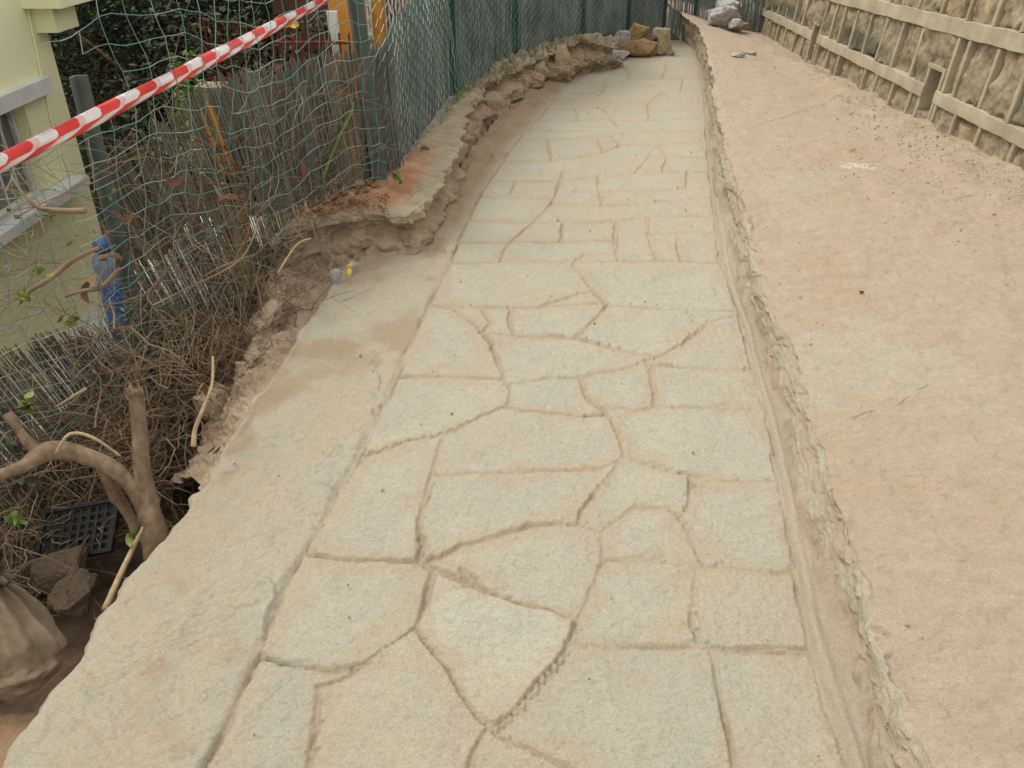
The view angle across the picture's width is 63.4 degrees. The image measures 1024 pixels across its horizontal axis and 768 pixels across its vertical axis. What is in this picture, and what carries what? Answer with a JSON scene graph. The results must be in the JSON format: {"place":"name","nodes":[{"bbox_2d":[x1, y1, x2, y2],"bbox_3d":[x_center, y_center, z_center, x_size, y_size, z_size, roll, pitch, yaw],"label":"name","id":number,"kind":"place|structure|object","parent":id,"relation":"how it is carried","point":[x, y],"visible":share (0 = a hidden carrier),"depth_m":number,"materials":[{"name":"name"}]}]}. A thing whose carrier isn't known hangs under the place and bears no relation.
{"place":"outdoors","nodes":[
{"label":"outdoors","id":0,"kind":"place"},
{"bbox_2d":[0,0,173,500],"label":"house","id":1,"kind":"structure","parent":0,"point":[32,95],"depth_m":6.96,"materials":[{"name":"pale yellow plaster"},{"name":"white painted concrete"}]},
{"bbox_2d":[0,110,36,209],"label":"window","id":2,"kind":"structure","parent":1,"relation":"in","point":[11,137],"depth_m":6.82,"materials":[{"name":"white paint"}]},
{"bbox_2d":[0,236,252,767],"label":"ground","id":3,"kind":"structure","parent":0,"point":[18,716],"depth_m":2.89,"materials":[{"name":"soil"}]},
{"bbox_2d":[0,548,46,593],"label":"twigs","id":4,"kind":"object","parent":3,"relation":"on","point":[26,575],"visible":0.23,"depth_m":2.92,"materials":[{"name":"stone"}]},
{"bbox_2d":[34,499,119,558],"bbox_3d":[-1.569,0.534,3.000,0.300,0.167,0.172,-7,32,-12],"label":"plastic crate","id":5,"kind":"object","parent":4,"relation":"on","point":[110,541],"visible":0.64,"depth_m":3.00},
{"bbox_2d":[0,568,66,700],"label":"sand sack","id":6,"kind":"object","parent":3,"relation":"on","point":[33,641],"visible":1,"depth_m":2.10,"materials":[{"name":"fabric"}]},
{"bbox_2d":[29,545,88,594],"bbox_3d":[-1.568,0.652,2.888,0.186,0.136,0.168,-12,33,-19],"label":"stone","id":7,"kind":"object","parent":3,"relation":"on","point":[46,573],"visible":0.71,"depth_m":2.83,"materials":[{"name":"stone"}]},
{"bbox_2d":[47,568,99,618],"bbox_3d":[-1.456,0.700,2.752,0.145,0.133,0.167,5,31,8],"label":"stone","id":8,"kind":"object","parent":3,"relation":"on","point":[73,592],"visible":1,"depth_m":2.72,"materials":[{"name":"stone"}]},
{"bbox_2d":[0,383,169,560],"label":"cut tree","id":9,"kind":"object","parent":3,"relation":"on","point":[137,484],"visible":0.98,"depth_m":2.65,"materials":[{"name":"brown plant"}]},
{"bbox_2d":[13,391,39,413],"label":"leaf sprig","id":10,"kind":"object","parent":9,"relation":"attached to","point":[25,406],"visible":1,"depth_m":2.49,"materials":[{"name":"green plant"}]},
{"bbox_2d":[54,431,120,456],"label":"bare branch","id":11,"kind":"object","parent":9,"relation":"attached to","point":[66,436],"visible":1,"depth_m":2.41,"materials":[{"name":"brown wood"}]},
{"bbox_2d":[1,413,196,597],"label":"leaf litter","id":12,"kind":"object","parent":3,"relation":"on","point":[125,524],"visible":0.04,"depth_m":3.36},
{"bbox_2d":[92,237,133,357],"bbox_3d":[-3.103,-0.653,6.496,0.200,1.030,0.200,0,31,0],"label":"gas bottle","id":13,"kind":"object","parent":3,"relation":"on","point":[105,290],"visible":0.47,"depth_m":6.34,"materials":[{"name":"blue metal"}]},
{"bbox_2d":[101,527,143,611],"bbox_3d":[-1.149,0.542,2.451,0.022,0.040,0.320,-1,31,-2],"label":"broken branch","id":14,"kind":"object","parent":3,"relation":"on","point":[114,586],"visible":0.97,"depth_m":2.43,"materials":[{"name":"brown wood"}]},
{"bbox_2d":[125,526,140,546],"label":"leaf sprig","id":15,"kind":"object","parent":14,"relation":"on","point":[131,534],"visible":1,"depth_m":2.51,"materials":[{"name":"green plant"}]},
{"bbox_2d":[0,146,295,571],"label":"brushwood","id":16,"kind":"object","parent":3,"relation":"on","point":[152,439],"visible":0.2,"depth_m":3.33,"materials":[{"name":"brown wood"}]},
{"bbox_2d":[48,0,286,258],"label":"dark tree","id":17,"kind":"object","parent":3,"relation":"on","point":[96,40],"visible":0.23,"depth_m":8.67,"materials":[{"name":"green plant"}]},
{"bbox_2d":[52,0,291,239],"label":"dark tree","id":18,"kind":"object","parent":3,"relation":"on","point":[144,46],"visible":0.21,"depth_m":8.31,"materials":[{"name":"green plant"}]},
{"bbox_2d":[0,149,370,619],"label":"brushwood","id":19,"kind":"object","parent":3,"relation":"on","point":[165,436],"visible":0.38,"depth_m":3.26,"materials":[{"name":"wood"}]},
{"bbox_2d":[4,511,26,526],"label":"leaf sprig","id":20,"kind":"object","parent":19,"relation":"on","point":[17,521],"visible":1,"depth_m":2.59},
{"bbox_2d":[114,210,133,223],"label":"dry leaf","id":21,"kind":"object","parent":19,"relation":"on","point":[126,219],"visible":1,"depth_m":2.80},
{"bbox_2d":[152,217,259,305],"bbox_3d":[-1.134,-0.463,3.155,0.083,0.196,0.518,22,37,32],"label":"bare branch","id":22,"kind":"object","parent":19,"relation":"on","point":[211,276],"visible":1,"depth_m":3.14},
{"bbox_2d":[100,0,270,304],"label":"shrub","id":23,"kind":"object","parent":3,"relation":"on","point":[131,112],"visible":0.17,"depth_m":6.24,"materials":[{"name":"green plant"}]},
{"bbox_2d":[0,0,386,466],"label":"torn wire fence","id":24,"kind":"object","parent":3,"relation":"on","point":[82,92],"visible":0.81,"depth_m":3.20,"materials":[{"name":"green metal"}]},
{"bbox_2d":[5,122,252,421],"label":"creeper leaves","id":25,"kind":"object","parent":24,"relation":"attached to","point":[110,198],"visible":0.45,"depth_m":3.34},
{"bbox_2d":[0,436,22,455],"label":"leaf sprig","id":26,"kind":"object","parent":25,"relation":"attached to","point":[12,448],"visible":1,"depth_m":2.21,"materials":[{"name":"green plant"}]},
{"bbox_2d":[17,286,30,304],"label":"leaf sprig","id":27,"kind":"object","parent":25,"relation":"attached to","point":[25,295],"visible":1,"depth_m":2.59,"materials":[{"name":"green plant"}]},
{"bbox_2d":[11,476,41,494],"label":"leaf sprig","id":28,"kind":"object","parent":25,"relation":"hanging from","point":[18,483],"visible":1,"depth_m":2.30,"materials":[{"name":"green plant"}]},
{"bbox_2d":[31,260,53,276],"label":"leaf sprig","id":29,"kind":"object","parent":25,"relation":"attached to","point":[37,271],"visible":1,"depth_m":2.59,"materials":[{"name":"green plant"}]},
{"bbox_2d":[0,0,329,173],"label":"barrier tape","id":30,"kind":"object","parent":24,"relation":"attached to","point":[43,142],"visible":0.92,"depth_m":2.78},
{"bbox_2d":[286,21,298,27],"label":"leaf sprig","id":31,"kind":"object","parent":30,"relation":"attached to","point":[295,24],"visible":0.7,"depth_m":3.89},
{"bbox_2d":[231,156,247,169],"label":"dry leaf","id":32,"kind":"object","parent":24,"relation":"attached to","point":[236,167],"visible":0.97,"depth_m":3.50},
{"bbox_2d":[96,0,295,203],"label":"dark tree","id":33,"kind":"object","parent":3,"relation":"on","point":[242,19],"visible":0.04,"depth_m":8.47,"materials":[{"name":"green plant"}]},
{"bbox_2d":[0,39,403,559],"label":"reed screen","id":34,"kind":"object","parent":3,"relation":"on","point":[222,120],"visible":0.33,"depth_m":3.58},
{"bbox_2d":[157,179,247,184],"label":"red stem","id":35,"kind":"object","parent":34,"relation":"on","point":[204,182],"visible":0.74,"depth_m":3.40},
{"bbox_2d":[331,79,347,90],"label":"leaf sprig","id":36,"kind":"object","parent":34,"relation":"attached to","point":[340,81],"visible":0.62,"depth_m":4.09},
{"bbox_2d":[0,15,439,496],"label":"climbing stems","id":37,"kind":"object","parent":3,"relation":"on","point":[159,280],"visible":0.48,"depth_m":3.27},
{"bbox_2d":[218,193,237,202],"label":"dry leaf","id":38,"kind":"object","parent":37,"relation":"on","point":[221,199],"visible":1,"depth_m":3.40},
{"bbox_2d":[294,160,306,178],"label":"dry leaf","id":39,"kind":"object","parent":37,"relation":"on","point":[302,171],"visible":0.82,"depth_m":3.92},
{"bbox_2d":[194,82,250,295],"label":"gate column","id":40,"kind":"structure","parent":3,"relation":"on","point":[213,117],"depth_m":5.48,"materials":[{"name":"orange paint"}]},
{"bbox_2d":[173,122,301,301],"bbox_3d":[-1.787,-0.957,5.488,0.843,1.575,0.420,-12,33,-19],"label":"shrub","id":41,"kind":"object","parent":3,"relation":"on","point":[227,181],"visible":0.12,"depth_m":5.23,"materials":[{"name":"brown plant"}]},
{"bbox_2d":[0,0,480,579],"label":"climbing stems","id":42,"kind":"object","parent":3,"relation":"on","point":[158,310],"visible":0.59,"depth_m":3.23,"materials":[{"name":"plant"}]},
{"bbox_2d":[10,176,86,213],"bbox_3d":[-1.536,-0.617,2.726,0.279,0.101,0.042,9,32,15],"label":"bare branch","id":43,"kind":"object","parent":42,"relation":"attached to","point":[67,210],"visible":0.98,"depth_m":2.73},
{"bbox_2d":[35,209,56,220],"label":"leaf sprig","id":44,"kind":"object","parent":43,"relation":"attached to","point":[50,218],"visible":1,"depth_m":2.70,"materials":[{"name":"green plant"}]},
{"bbox_2d":[15,246,99,299],"bbox_3d":[-1.511,-0.366,2.757,0.290,0.145,0.032,-13,33,-20],"label":"bare branch","id":45,"kind":"object","parent":42,"relation":"attached to","point":[65,265],"visible":0.85,"depth_m":2.75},
{"bbox_2d":[57,313,79,326],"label":"leaf sprig","id":46,"kind":"object","parent":42,"relation":"attached to","point":[65,320],"visible":1,"depth_m":2.65,"materials":[{"name":"green plant"}]},
{"bbox_2d":[55,387,86,407],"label":"bare branch","id":47,"kind":"object","parent":42,"relation":"attached to","point":[73,396],"visible":1,"depth_m":2.77,"materials":[{"name":"brown wood"}]},
{"bbox_2d":[64,268,121,296],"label":"bare branch","id":48,"kind":"object","parent":42,"relation":"attached to","point":[108,281],"visible":1,"depth_m":2.69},
{"bbox_2d":[80,275,96,303],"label":"dry leaf","id":49,"kind":"object","parent":48,"relation":"on","point":[90,280],"visible":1,"depth_m":2.71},
{"bbox_2d":[98,252,122,260],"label":"dry leaf","id":50,"kind":"object","parent":48,"relation":"on","point":[103,257],"visible":1,"depth_m":2.66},
{"bbox_2d":[164,170,183,187],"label":"dry leaf","id":51,"kind":"object","parent":42,"relation":"on","point":[173,183],"visible":0.97,"depth_m":3.11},
{"bbox_2d":[158,245,390,504],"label":"earth slope","id":52,"kind":"structure","parent":3,"relation":"on","point":[202,462],"depth_m":3.51,"materials":[{"name":"soil"}]},
{"bbox_2d":[190,356,213,446],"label":"broken branch","id":53,"kind":"object","parent":52,"relation":"on","point":[194,431],"visible":1,"depth_m":2.57,"materials":[{"name":"brown wood"}]},
{"bbox_2d":[196,383,212,401],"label":"dry leaf","id":54,"kind":"object","parent":52,"relation":"on","point":[203,387],"visible":0.91,"depth_m":2.70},
{"bbox_2d":[192,383,229,420],"bbox_3d":[-1.201,0.076,3.357,0.159,0.134,0.167,15,34,23],"label":"stone","id":55,"kind":"object","parent":52,"relation":"on","point":[199,399],"visible":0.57,"depth_m":3.29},
{"bbox_2d":[178,262,315,463],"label":"roots","id":56,"kind":"object","parent":52,"relation":"on","point":[248,363],"visible":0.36,"depth_m":3.33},
{"bbox_2d":[277,238,311,272],"bbox_3d":[-0.920,-0.542,3.478,0.027,0.074,0.240,14,34,21],"label":"wire root","id":57,"kind":"object","parent":52,"relation":"on","point":[294,247],"visible":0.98,"depth_m":3.47,"materials":[{"name":"brown wood"}]},
{"bbox_2d":[313,229,326,236],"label":"stone","id":58,"kind":"object","parent":52,"relation":"on","point":[321,233],"visible":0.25,"depth_m":4.13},
{"bbox_2d":[271,33,353,85],"bbox_3d":[-1.337,-2.182,5.574,0.524,0.335,0.023,0,31,0],"label":"metal railing","id":59,"kind":"object","parent":3,"relation":"on","point":[301,42],"visible":0.44,"depth_m":5.51,"materials":[{"name":"metal"}]},
{"bbox_2d":[328,0,366,179],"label":"gate column","id":60,"kind":"structure","parent":3,"relation":"on","point":[343,26],"depth_m":5.70,"materials":[{"name":"orange paint"}]},
{"bbox_2d":[326,11,339,55],"bbox_3d":[-1.197,-2.361,5.583,0.069,0.279,0.024,0,31,0],"label":"white gate pillar panel","id":61,"kind":"object","parent":60,"relation":"attached to","point":[332,18],"visible":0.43,"depth_m":5.55,"materials":[{"name":"white paint"}]},
{"bbox_2d":[271,0,449,200],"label":"brown wall","id":62,"kind":"structure","parent":3,"relation":"on","point":[287,6],"depth_m":7.34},
{"bbox_2d":[364,0,386,63],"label":"gate column","id":63,"kind":"structure","parent":3,"relation":"on","point":[377,11],"depth_m":6.41,"materials":[{"name":"orange paint"}]},
{"bbox_2d":[364,0,372,38],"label":"metal railing","id":64,"kind":"object","parent":63,"relation":"attached to","point":[371,34],"visible":0.26,"depth_m":6.36,"materials":[{"name":"metal"}]},
{"bbox_2d":[248,32,623,306],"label":"wall","id":65,"kind":"structure","parent":3,"relation":"on","point":[449,141],"depth_m":4.77,"materials":[{"name":"concrete"}]},
{"bbox_2d":[320,206,329,213],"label":"pebble","id":66,"kind":"object","parent":65,"relation":"on","point":[325,209],"visible":0.67,"depth_m":4.04,"materials":[{"name":"stone"}]},
{"bbox_2d":[316,102,353,200],"bbox_3d":[-0.877,-1.160,4.173,0.077,0.450,0.317,22,38,32],"label":"succulent stem","id":67,"kind":"object","parent":65,"relation":"on","point":[336,143],"visible":0.81,"depth_m":4.13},
{"bbox_2d":[338,198,345,204],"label":"pebble","id":68,"kind":"object","parent":65,"relation":"on","point":[341,201],"visible":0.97,"depth_m":4.15,"materials":[{"name":"stone"}]},
{"bbox_2d":[305,185,389,215],"bbox_3d":[-0.855,-0.946,4.250,0.515,0.026,0.485,0,31,0],"label":"clay grit","id":69,"kind":"object","parent":65,"relation":"on","point":[382,208],"visible":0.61,"depth_m":4.14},
{"bbox_2d":[347,197,355,203],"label":"pebble","id":70,"kind":"object","parent":65,"relation":"on","point":[351,200],"visible":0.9,"depth_m":4.17,"materials":[{"name":"brown stone"}]},
{"bbox_2d":[353,179,364,188],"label":"pebble","id":71,"kind":"object","parent":65,"relation":"on","point":[359,185],"visible":0.9,"depth_m":4.36,"materials":[{"name":"stone"}]},
{"bbox_2d":[365,180,373,185],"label":"pebble","id":72,"kind":"object","parent":65,"relation":"on","point":[367,182],"visible":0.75,"depth_m":4.39,"materials":[{"name":"brown stone"}]},
{"bbox_2d":[392,170,403,183],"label":"leaf sprig","id":73,"kind":"object","parent":65,"relation":"on","point":[396,174],"visible":1,"depth_m":4.34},
{"bbox_2d":[484,91,505,113],"bbox_3d":[-0.141,-2.214,6.660,0.199,0.264,0.197,-9,32,-15],"label":"stone","id":74,"kind":"object","parent":65,"relation":"on","point":[495,101],"visible":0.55,"depth_m":6.57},
{"bbox_2d":[439,29,586,123],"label":"weeds","id":75,"kind":"object","parent":65,"relation":"on","point":[465,90],"visible":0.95,"depth_m":6.29,"materials":[{"name":"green plant"}]},
{"bbox_2d":[531,60,549,77],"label":"stone","id":76,"kind":"object","parent":65,"relation":"on","point":[540,67],"visible":0.41,"depth_m":7.45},
{"bbox_2d":[551,43,570,65],"bbox_3d":[0.453,-3.004,7.695,0.166,0.285,0.147,-9,32,-15],"label":"stone","id":77,"kind":"object","parent":65,"relation":"on","point":[562,56],"visible":0.73,"depth_m":7.63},
{"bbox_2d":[604,3,713,39],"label":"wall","id":78,"kind":"structure","parent":3,"relation":"on","point":[642,15],"depth_m":12.52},
{"bbox_2d":[153,129,213,328],"bbox_3d":[-1.671,-0.790,4.432,0.341,1.178,0.167,0,31,0],"label":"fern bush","id":79,"kind":"object","parent":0,"point":[188,187],"visible":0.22,"depth_m":4.25,"materials":[{"name":"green plant"}]},
{"bbox_2d":[168,49,224,303],"bbox_3d":[-1.892,-1.165,5.122,0.238,1.708,0.246,0,31,0],"label":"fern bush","id":80,"kind":"object","parent":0,"point":[181,87],"visible":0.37,"depth_m":4.83,"materials":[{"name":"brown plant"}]},
{"bbox_2d":[143,216,255,303],"bbox_3d":[-2.550,-1.149,7.423,1.034,0.100,1.926,-3,31,-5],"label":"fence","id":81,"kind":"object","parent":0,"point":[179,282],"depth_m":6.94,"materials":[{"name":"white paint"}]},
{"bbox_2d":[131,0,336,214],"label":"shrub","id":82,"kind":"object","parent":81,"relation":"on","point":[252,59],"visible":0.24,"depth_m":6.02,"materials":[{"name":"green plant"}]},
{"bbox_2d":[197,19,245,82],"bbox_3d":[-2.098,-2.415,6.017,0.290,0.438,0.023,0,31,0],"label":"metal railing","id":83,"kind":"object","parent":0,"point":[204,27],"visible":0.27,"depth_m":5.99,"materials":[{"name":"metal"}]},
{"bbox_2d":[48,0,603,237],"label":"hillside","id":84,"kind":"structure","parent":0,"point":[86,163],"depth_m":11.09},
{"bbox_2d":[2,40,868,767],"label":"path","id":85,"kind":"structure","parent":0,"point":[562,442],"depth_m":2.40,"materials":[{"name":"stone"}]},
{"bbox_2d":[207,446,220,453],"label":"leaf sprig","id":86,"kind":"object","parent":85,"relation":"on","point":[215,451],"visible":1,"depth_m":2.60,"materials":[{"name":"green plant"}]},
{"bbox_2d":[330,268,342,283],"bbox_3d":[-0.831,-0.503,3.890,0.045,0.077,0.072,11,33,18],"label":"plastic cup","id":87,"kind":"object","parent":85,"relation":"on","point":[335,272],"visible":0.9,"depth_m":3.87,"materials":[{"name":"white plastic"}]},
{"bbox_2d":[347,263,353,275],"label":"leaf sprig","id":88,"kind":"object","parent":85,"relation":"on","point":[349,271],"visible":1,"depth_m":3.45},
{"bbox_2d":[349,260,356,268],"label":"stone","id":89,"kind":"object","parent":85,"relation":"on","point":[354,262],"visible":0.77,"depth_m":3.99,"materials":[{"name":"grey stone"}]},
{"bbox_2d":[156,80,841,756],"bbox_3d":[0.437,-1.361,5.311,1.768,0.048,8.562,4,31,7],"label":"path grit","id":90,"kind":"object","parent":85,"relation":"on","point":[452,412],"visible":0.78,"depth_m":3.50,"materials":[{"name":"gravel"}]},
{"bbox_2d":[522,73,532,92],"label":"stone","id":91,"kind":"object","parent":85,"relation":"on","point":[528,79],"visible":0.17,"depth_m":7.26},
{"bbox_2d":[612,50,629,59],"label":"stone","id":92,"kind":"object","parent":85,"relation":"on","point":[621,54],"visible":0.59,"depth_m":8.73,"materials":[{"name":"grey stone"}]},
{"bbox_2d":[616,38,657,56],"bbox_3d":[1.342,-3.616,8.922,0.447,0.198,0.230,3,31,5],"label":"stone","id":93,"kind":"object","parent":85,"relation":"on","point":[642,47],"visible":0.87,"depth_m":8.84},
{"bbox_2d":[613,30,630,44],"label":"stone","id":94,"kind":"object","parent":93,"relation":"on","point":[624,36],"visible":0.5,"depth_m":8.95,"materials":[{"name":"grey stone"}]},
{"bbox_2d":[643,34,657,41],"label":"stone","id":95,"kind":"object","parent":85,"relation":"on","point":[650,37],"visible":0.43,"depth_m":8.93,"materials":[{"name":"stone"}]},
{"bbox_2d":[628,23,649,40],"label":"stone","id":96,"kind":"object","parent":95,"relation":"on","point":[637,30],"visible":0.64,"depth_m":8.96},
{"bbox_2d":[652,27,671,54],"bbox_3d":[1.631,-3.729,8.992,0.233,0.278,0.182,-6,32,-10],"label":"stone","id":97,"kind":"object","parent":85,"relation":"on","point":[663,35],"visible":0.88,"depth_m":8.94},
{"bbox_2d":[663,49,675,55],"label":"stone","id":98,"kind":"object","parent":85,"relation":"on","point":[671,52],"visible":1,"depth_m":9.01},
{"bbox_2d":[660,0,1023,767],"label":"earth bench","id":99,"kind":"object","parent":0,"point":[930,548],"visible":0.88,"depth_m":2.87,"materials":[{"name":"soil"}]},
{"bbox_2d":[347,0,765,181],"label":"chain link fence","id":100,"kind":"object","parent":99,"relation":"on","point":[363,30],"visible":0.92,"depth_m":4.99,"materials":[{"name":"green metal"}]},
{"bbox_2d":[371,0,765,169],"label":"reed screen","id":101,"kind":"object","parent":100,"relation":"attached to","point":[424,74],"visible":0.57,"depth_m":6.43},
{"bbox_2d":[707,21,748,30],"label":"stone","id":102,"kind":"object","parent":99,"relation":"on","point":[745,26],"visible":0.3,"depth_m":9.10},
{"bbox_2d":[707,5,740,25],"bbox_3d":[2.310,-4.027,9.044,0.368,0.211,0.288,-16,35,-24],"label":"stone","id":103,"kind":"object","parent":102,"relation":"on","point":[722,16],"visible":0.89,"depth_m":8.95,"materials":[{"name":"grey stone"}]},
{"bbox_2d":[716,0,739,7],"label":"stone","id":104,"kind":"object","parent":103,"relation":"on","point":[722,3],"visible":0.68,"depth_m":9.14,"materials":[{"name":"grey stone"}]},
{"bbox_2d":[728,18,744,28],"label":"stone","id":105,"kind":"object","parent":99,"relation":"on","point":[735,23],"visible":1,"depth_m":8.88,"materials":[{"name":"grey stone"}]},
{"bbox_2d":[731,52,745,57],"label":"stone","id":106,"kind":"object","parent":99,"relation":"on","point":[737,55],"visible":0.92,"depth_m":7.45,"materials":[{"name":"grey stone"}]},
{"bbox_2d":[742,51,756,54],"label":"stone","id":107,"kind":"object","parent":99,"relation":"on","point":[750,53],"visible":0.78,"depth_m":7.69,"materials":[{"name":"grey stone"}]},
{"bbox_2d":[715,0,1023,170],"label":"fence","id":108,"kind":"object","parent":99,"relation":"on","point":[955,68],"depth_m":5.54,"materials":[{"name":"wood"}]},
{"bbox_2d":[715,44,1023,624],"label":"pebbles","id":109,"kind":"object","parent":99,"relation":"on","point":[937,177],"visible":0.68,"depth_m":4.70,"materials":[{"name":"beige stone"}]},
{"bbox_3d":[-0.737,-2.758,6.978,0.340,1.635,0.340,0,31,0],"label":"gate column","id":110,"kind":"object","parent":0,"visible":0},
{"bbox_2d":[384,0,409,34],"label":"metal railing","id":111,"kind":"object","parent":110,"relation":"attached to","point":[392,11],"visible":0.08,"depth_m":6.60,"materials":[{"name":"metal"}]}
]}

